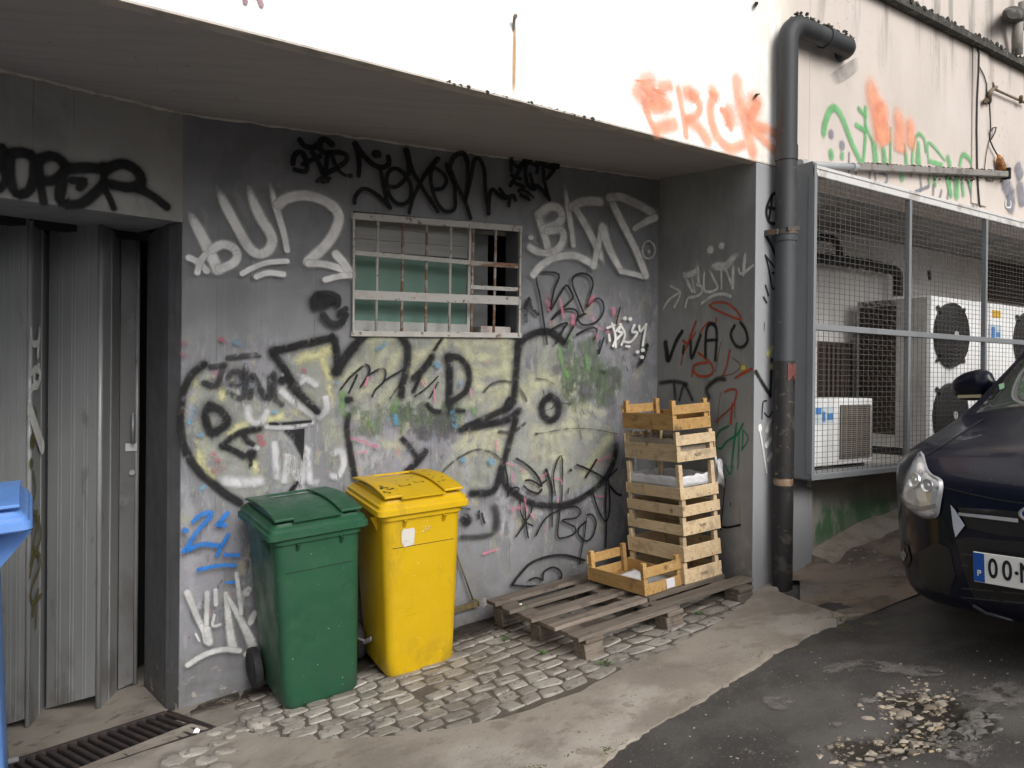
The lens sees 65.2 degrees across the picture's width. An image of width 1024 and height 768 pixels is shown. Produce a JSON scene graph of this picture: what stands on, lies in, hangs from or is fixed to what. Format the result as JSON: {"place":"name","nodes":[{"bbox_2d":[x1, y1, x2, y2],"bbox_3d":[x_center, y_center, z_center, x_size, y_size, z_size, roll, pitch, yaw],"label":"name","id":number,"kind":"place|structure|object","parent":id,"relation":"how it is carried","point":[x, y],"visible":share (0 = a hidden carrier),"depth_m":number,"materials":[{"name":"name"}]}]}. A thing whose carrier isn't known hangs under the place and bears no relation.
{"place":"outdoors","nodes":[
{"label":"outdoors","id":0,"kind":"place"},
{"bbox_2d":[172,690,244,726],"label":"pavement","id":1,"kind":"structure","parent":0,"point":[227,713],"depth_m":3.86,"materials":[{"name":"concrete"}]},
{"bbox_2d":[79,582,862,767],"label":"pavement","id":2,"kind":"structure","parent":0,"point":[769,621],"depth_m":3.18,"materials":[{"name":"concrete"}]},
{"bbox_2d":[0,480,32,767],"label":"wheelie bin","id":3,"kind":"object","parent":2,"relation":"on","point":[16,511],"visible":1,"depth_m":3.00,"materials":[{"name":"blue plastic"}]},
{"bbox_2d":[160,587,745,767],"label":"cobblestones","id":4,"kind":"structure","parent":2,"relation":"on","point":[254,719],"depth_m":3.65,"materials":[{"name":"stone"}]},
{"bbox_2d":[238,486,367,708],"bbox_3d":[-1.026,1.034,3.944,0.480,0.983,0.612,-5,7,-32],"label":"wheelie bin","id":5,"kind":"object","parent":4,"relation":"on","point":[304,553],"visible":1,"depth_m":3.74,"materials":[{"name":"green plastic"}]},
{"bbox_2d":[190,585,612,714],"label":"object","id":6,"kind":"structure","parent":4,"relation":"on","point":[212,703],"depth_m":4.04,"materials":[{"name":"grey concrete"}]},
{"bbox_2d":[345,469,468,676],"bbox_3d":[-0.552,0.963,4.136,0.478,0.998,0.584,-4,7,-29],"label":"wheelie bin","id":7,"kind":"object","parent":4,"relation":"on","point":[407,545],"visible":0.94,"depth_m":3.93,"materials":[{"name":"yellow plastic"}]},
{"bbox_2d":[358,637,371,643],"bbox_3d":[-0.752,1.309,4.098,0.101,0.053,0.022,1,0,40],"label":"metal lever","id":8,"kind":"object","parent":7,"relation":"attached to","point":[367,640],"visible":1,"depth_m":4.08,"materials":[{"name":"metal"}]},
{"bbox_2d":[357,616,522,670],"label":"ground","id":9,"kind":"structure","parent":4,"relation":"on","point":[474,628],"depth_m":4.45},
{"bbox_2d":[501,610,701,666],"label":"weeds","id":10,"kind":"object","parent":4,"relation":"on","point":[506,639],"visible":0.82,"depth_m":3.88,"materials":[{"name":"green plant"}]},
{"bbox_2d":[486,571,752,660],"bbox_3d":[0.582,1.193,4.356,1.157,0.145,0.965,-8,1,-28],"label":"pallet","id":11,"kind":"object","parent":4,"relation":"on","point":[578,592],"visible":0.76,"depth_m":4.15,"materials":[{"name":"brown wood"}]},
{"bbox_2d":[586,542,681,595],"bbox_3d":[0.675,1.018,4.439,0.278,0.166,0.491,-6,1,-32],"label":"fruit crate","id":12,"kind":"object","parent":11,"relation":"on","point":[608,574],"visible":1,"depth_m":4.34,"materials":[{"name":"orange wood"}]},
{"bbox_2d":[619,568,640,579],"bbox_3d":[0.659,1.076,4.479,0.180,0.033,0.170,-6,1,-32],"label":"paper sheet","id":13,"kind":"object","parent":12,"relation":"in","point":[634,573],"visible":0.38,"depth_m":4.51,"materials":[{"name":"white paper"}]},
{"bbox_2d":[647,575,668,582],"bbox_3d":[0.745,1.077,4.351,0.230,0.024,0.140,-6,1,-32],"label":"paper sheet","id":14,"kind":"object","parent":12,"relation":"in","point":[654,578],"visible":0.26,"depth_m":4.38,"materials":[{"name":"white paper"}]},
{"bbox_2d":[628,551,721,584],"bbox_3d":[0.919,1.014,4.547,0.271,0.112,0.481,-6,1,-30],"label":"fruit crate","id":15,"kind":"object","parent":11,"relation":"on","point":[693,571],"visible":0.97,"depth_m":4.39,"materials":[{"name":"brown wood"}]},
{"bbox_2d":[627,527,720,562],"bbox_3d":[0.913,0.888,4.547,0.271,0.128,0.480,-6,1,-30],"label":"fruit crate","id":16,"kind":"object","parent":15,"relation":"on","point":[688,548],"visible":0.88,"depth_m":4.46,"materials":[{"name":"brown wood"}]},
{"bbox_2d":[627,509,720,535],"bbox_3d":[0.913,0.763,4.546,0.271,0.098,0.481,-5,1,-30],"label":"fruit crate","id":17,"kind":"object","parent":16,"relation":"on","point":[678,525],"visible":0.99,"depth_m":4.44,"materials":[{"name":"brown wood"}]},
{"bbox_2d":[627,493,719,516],"bbox_3d":[0.909,0.664,4.546,0.271,0.090,0.480,-5,1,-30],"label":"fruit crate","id":18,"kind":"object","parent":17,"relation":"on","point":[686,507],"visible":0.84,"depth_m":4.43,"materials":[{"name":"brown wood"}]},
{"bbox_2d":[626,460,718,499],"bbox_3d":[0.898,0.526,4.545,0.271,0.185,0.480,-5,1,-29],"label":"fruit crate","id":19,"kind":"object","parent":18,"relation":"on","point":[680,492],"visible":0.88,"depth_m":4.39,"materials":[{"name":"brown wood"}]},
{"bbox_2d":[630,467,708,487],"bbox_3d":[0.891,0.528,4.557,0.249,0.066,0.431,-5,1,-29],"label":"paper liner","id":20,"kind":"object","parent":19,"relation":"in","point":[667,478],"visible":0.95,"depth_m":4.49,"materials":[{"name":"white paper"}]},
{"bbox_2d":[624,428,715,462],"bbox_3d":[0.889,0.336,4.544,0.271,0.160,0.481,-4,1,-27],"label":"fruit crate","id":21,"kind":"object","parent":19,"relation":"on","point":[660,452],"visible":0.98,"depth_m":4.38,"materials":[{"name":"brown wood"}]},
{"bbox_2d":[622,398,710,430],"bbox_3d":[0.866,0.167,4.536,0.259,0.160,0.470,-4,1,-27],"label":"fruit crate","id":22,"kind":"object","parent":21,"relation":"on","point":[674,417],"visible":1,"depth_m":4.39,"materials":[{"name":"brown wood"}]},
{"bbox_2d":[629,432,706,450],"bbox_3d":[0.883,0.347,4.556,0.249,0.121,0.431,-4,1,-27],"label":"paper liner","id":23,"kind":"object","parent":21,"relation":"in","point":[654,438],"visible":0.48,"depth_m":4.49,"materials":[{"name":"grey paper"}]},
{"bbox_2d":[714,456,724,488],"bbox_3d":[1.146,0.487,4.437,0.065,0.187,0.056,1,0,0],"label":"plastic film","id":24,"kind":"object","parent":19,"relation":"hanging from","point":[718,469],"visible":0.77,"depth_m":4.43,"materials":[{"name":"white plastic"}]},
{"bbox_2d":[509,612,878,767],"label":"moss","id":25,"kind":"object","parent":2,"relation":"on","point":[608,748],"visible":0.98,"depth_m":3.35,"materials":[{"name":"green plant"}]},
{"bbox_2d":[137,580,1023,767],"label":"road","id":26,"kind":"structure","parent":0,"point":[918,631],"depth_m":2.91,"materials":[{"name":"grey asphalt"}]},
{"bbox_2d":[7,667,167,757],"bbox_3d":[-3.422,1.918,3.986,3.244,0.593,1.671,0,0,-22],"label":"garage threshold","id":27,"kind":"object","parent":26,"relation":"on","point":[56,725],"visible":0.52,"depth_m":4.14,"materials":[{"name":"concrete"}]},
{"bbox_2d":[9,710,216,767],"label":"drain grate","id":28,"kind":"object","parent":26,"relation":"on","point":[83,751],"visible":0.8,"depth_m":3.71,"materials":[{"name":"metal"}]},
{"bbox_2d":[763,697,791,705],"bbox_3d":[0.980,1.170,2.956,0.132,0.029,0.100,1,0,40],"label":"road stain","id":29,"kind":"object","parent":26,"relation":"on","point":[767,701],"visible":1,"depth_m":2.97,"materials":[{"name":"grey asphalt"}]},
{"bbox_2d":[772,705,785,708],"bbox_3d":[0.967,1.172,2.901,0.079,0.016,0.070,1,0,30],"label":"road stain","id":30,"kind":"object","parent":26,"relation":"on","point":[779,707],"visible":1,"depth_m":2.90,"materials":[{"name":"grey asphalt"}]},
{"bbox_2d":[578,533,1022,763],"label":"stone chips","id":31,"kind":"object","parent":26,"relation":"on","point":[878,561],"visible":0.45,"depth_m":3.39,"materials":[{"name":"grey gravel"}]},
{"bbox_2d":[793,529,917,620],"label":"dirt","id":32,"kind":"structure","parent":26,"relation":"on","point":[858,589],"depth_m":4.22,"materials":[{"name":"brown soil"}]},
{"bbox_2d":[812,508,898,563],"bbox_3d":[3.231,0.758,5.589,3.540,0.670,0.263,0,0,-35],"label":"mortar haunch","id":33,"kind":"object","parent":26,"relation":"on","point":[833,549],"visible":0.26,"depth_m":4.83,"materials":[{"name":"grey concrete"}]},
{"bbox_2d":[826,661,937,675],"bbox_3d":[1.417,1.094,3.078,0.492,0.082,0.188,1,0,28],"label":"road stain","id":34,"kind":"object","parent":26,"relation":"on","point":[890,667],"visible":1,"depth_m":3.07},
{"bbox_2d":[830,737,934,762],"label":"gravel","id":35,"kind":"structure","parent":26,"relation":"on","point":[859,752],"depth_m":2.53,"materials":[{"name":"beige gravel"}]},
{"bbox_2d":[816,672,962,767],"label":"gravel","id":36,"kind":"structure","parent":26,"relation":"on","point":[900,714],"depth_m":2.64,"materials":[{"name":"beige gravel"}]},
{"bbox_2d":[883,693,938,712],"bbox_3d":[1.410,1.108,2.810,0.216,0.056,0.177,0,0,-26],"label":"road stain","id":37,"kind":"object","parent":26,"relation":"on","point":[902,703],"visible":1,"depth_m":2.81,"materials":[{"name":"grey asphalt"}]},
{"bbox_2d":[897,701,963,742],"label":"gravel","id":38,"kind":"structure","parent":26,"relation":"on","point":[918,710],"depth_m":2.66,"materials":[{"name":"beige gravel"}]},
{"bbox_2d":[896,352,1023,622],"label":"parked car","id":39,"kind":"object","parent":26,"relation":"on","point":[960,489],"visible":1,"depth_m":2.98,"materials":[{"name":"blue paint"}]},
{"bbox_2d":[911,694,1019,754],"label":"gravel","id":40,"kind":"structure","parent":26,"relation":"on","point":[973,726],"depth_m":2.54,"materials":[{"name":"grey gravel"}]},
{"bbox_2d":[948,742,989,760],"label":"gravel","id":41,"kind":"structure","parent":26,"relation":"on","point":[963,747],"depth_m":2.40,"materials":[{"name":"grey gravel"}]},
{"bbox_2d":[955,710,995,738],"bbox_3d":[1.480,1.093,2.559,0.140,0.074,0.240,1,0,38],"label":"road stain","id":42,"kind":"object","parent":26,"relation":"on","point":[988,728],"visible":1,"depth_m":2.56,"materials":[{"name":"grey asphalt"}]},
{"bbox_2d":[964,682,1023,705],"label":"road stain","id":43,"kind":"object","parent":26,"relation":"on","point":[985,695],"visible":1,"depth_m":2.69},
{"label":"ground","id":44,"kind":"structure","parent":0,"visible":0},
{"bbox_2d":[0,0,1023,726],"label":"building","id":45,"kind":"structure","parent":44,"relation":"on","point":[250,248],"depth_m":4.32,"materials":[{"name":"grey paint"}]},
{"bbox_2d":[0,215,157,726],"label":"folding door","id":46,"kind":"structure","parent":45,"relation":"in","point":[73,298],"depth_m":4.33,"materials":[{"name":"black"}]},
{"bbox_2d":[355,219,505,331],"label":"window","id":47,"kind":"structure","parent":45,"relation":"in","point":[389,279],"depth_m":4.60,"materials":[{"name":"green glass"}]},
{"bbox_2d":[454,554,478,613],"bbox_3d":[-0.298,1.109,4.563,0.241,0.418,0.021,0,0,-22],"label":"iron prop","id":48,"kind":"object","parent":45,"relation":"attached to","point":[466,606],"visible":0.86,"depth_m":4.57,"materials":[{"name":"metal"}]},
{"bbox_2d":[473,326,510,332],"bbox_3d":[-0.121,-0.309,4.805,0.192,0.066,0.130,0,0,-23],"label":"foam block","id":49,"kind":"object","parent":45,"relation":"on","point":[488,329],"depth_m":4.75,"materials":[{"name":"white plastic"}]},
{"bbox_2d":[513,14,516,29],"bbox_3d":[0.010,-1.511,3.342,0.018,0.052,0.046,0,0,-11],"label":"iron stub","id":50,"kind":"object","parent":45,"relation":"attached to","point":[514,17],"visible":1,"depth_m":3.34,"materials":[{"name":"white metal"}]},
{"bbox_2d":[764,16,855,591],"bbox_3d":[1.681,-0.438,4.478,0.723,3.126,0.178,0,0,-37],"label":"drainpipe","id":51,"kind":"object","parent":45,"relation":"attached to","point":[839,45],"visible":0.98,"depth_m":4.25,"materials":[{"name":"grey metal"}]},
{"bbox_2d":[790,11,854,38],"bbox_3d":[1.744,-1.997,4.474,0.554,0.022,0.103,0,0,-35],"label":"dry moss","id":52,"kind":"object","parent":51,"relation":"on","point":[818,20],"visible":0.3,"depth_m":4.41,"materials":[{"name":"black plant"}]},
{"bbox_2d":[797,159,859,170],"bbox_3d":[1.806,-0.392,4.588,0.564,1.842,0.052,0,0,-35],"label":"conduit","id":53,"kind":"object","parent":45,"relation":"attached to","point":[848,166],"visible":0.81,"depth_m":4.60,"materials":[{"name":"white plastic"}]},
{"bbox_2d":[817,234,843,255],"bbox_3d":[2.314,-1.005,5.947,0.465,0.229,0.059,0,0,-35],"label":"insulated pipe","id":54,"kind":"object","parent":45,"relation":"attached to","point":[836,243],"visible":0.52,"depth_m":6.00,"materials":[{"name":"black rubber"}]},
{"bbox_2d":[815,397,871,469],"bbox_3d":[2.002,0.319,5.119,0.650,0.458,0.284,0,0,-35],"label":"air conditioner","id":55,"kind":"object","parent":45,"relation":"on","point":[843,441],"visible":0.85,"depth_m":5.01,"materials":[{"name":"white metal"}]},
{"bbox_2d":[817,252,902,295],"bbox_3d":[2.743,-0.886,6.428,1.397,0.270,0.096,0,0,-35],"label":"insulated pipe","id":56,"kind":"object","parent":45,"relation":"attached to","point":[873,264],"visible":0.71,"depth_m":6.49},
{"bbox_2d":[793,161,1023,480],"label":"cage","id":57,"kind":"object","parent":45,"relation":"attached to","point":[809,174],"visible":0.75,"depth_m":4.69,"materials":[{"name":"grey paint"}]},
{"bbox_2d":[856,295,987,454],"bbox_3d":[3.332,-0.055,6.458,0.933,1.220,0.656,0,0,-35],"label":"condenser","id":58,"kind":"object","parent":45,"relation":"on","point":[922,406],"visible":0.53,"depth_m":6.19,"materials":[{"name":"white metal"}]},
{"bbox_2d":[858,163,1010,179],"bbox_3d":[2.816,-1.417,5.280,1.915,0.315,0.060,0,0,-35],"label":"gutter","id":59,"kind":"object","parent":45,"relation":"attached to","point":[907,169],"visible":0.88,"depth_m":5.21,"materials":[{"name":"black"}]},
{"bbox_2d":[864,162,1003,181],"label":"leaf litter","id":60,"kind":"object","parent":59,"relation":"in","point":[958,177],"visible":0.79,"depth_m":5.41,"materials":[{"name":"black plant"}]},
{"bbox_2d":[996,154,1005,170],"bbox_3d":[3.521,-1.590,5.763,0.083,0.118,0.064,0,0,-12],"label":"plastic wrap","id":61,"kind":"object","parent":59,"relation":"on","point":[1000,164],"visible":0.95,"depth_m":5.74,"materials":[{"name":"orange plastic"}]},
{"bbox_2d":[976,47,981,207],"bbox_3d":[3.272,-1.806,5.605,0.081,1.130,0.012,0,0,-35],"label":"cable","id":62,"kind":"object","parent":45,"relation":"attached to","point":[980,206],"visible":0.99,"depth_m":5.59,"materials":[{"name":"grey plastic"}]},
{"bbox_2d":[983,82,1023,103],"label":"pipe bracket","id":63,"kind":"object","parent":45,"relation":"attached to","point":[996,89],"visible":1,"depth_m":5.67,"materials":[{"name":"beige metal"}]},
{"bbox_2d":[980,68,997,168],"bbox_3d":[3.392,-1.872,5.678,0.292,0.703,0.027,0,0,-35],"label":"loose wire","id":64,"kind":"object","parent":63,"relation":"hanging from","point":[990,137],"visible":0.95,"depth_m":5.69,"materials":[{"name":"grey"}]},
{"bbox_2d":[988,303,1023,380],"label":"condenser","id":65,"kind":"object","parent":45,"relation":"on","point":[1008,354],"visible":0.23,"depth_m":6.65,"materials":[{"name":"white metal"}]},
{"bbox_2d":[1002,1,1023,55],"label":"pipe","id":66,"kind":"object","parent":45,"relation":"attached to","point":[1015,14],"visible":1,"depth_m":5.77,"materials":[{"name":"metal"}]}
]}

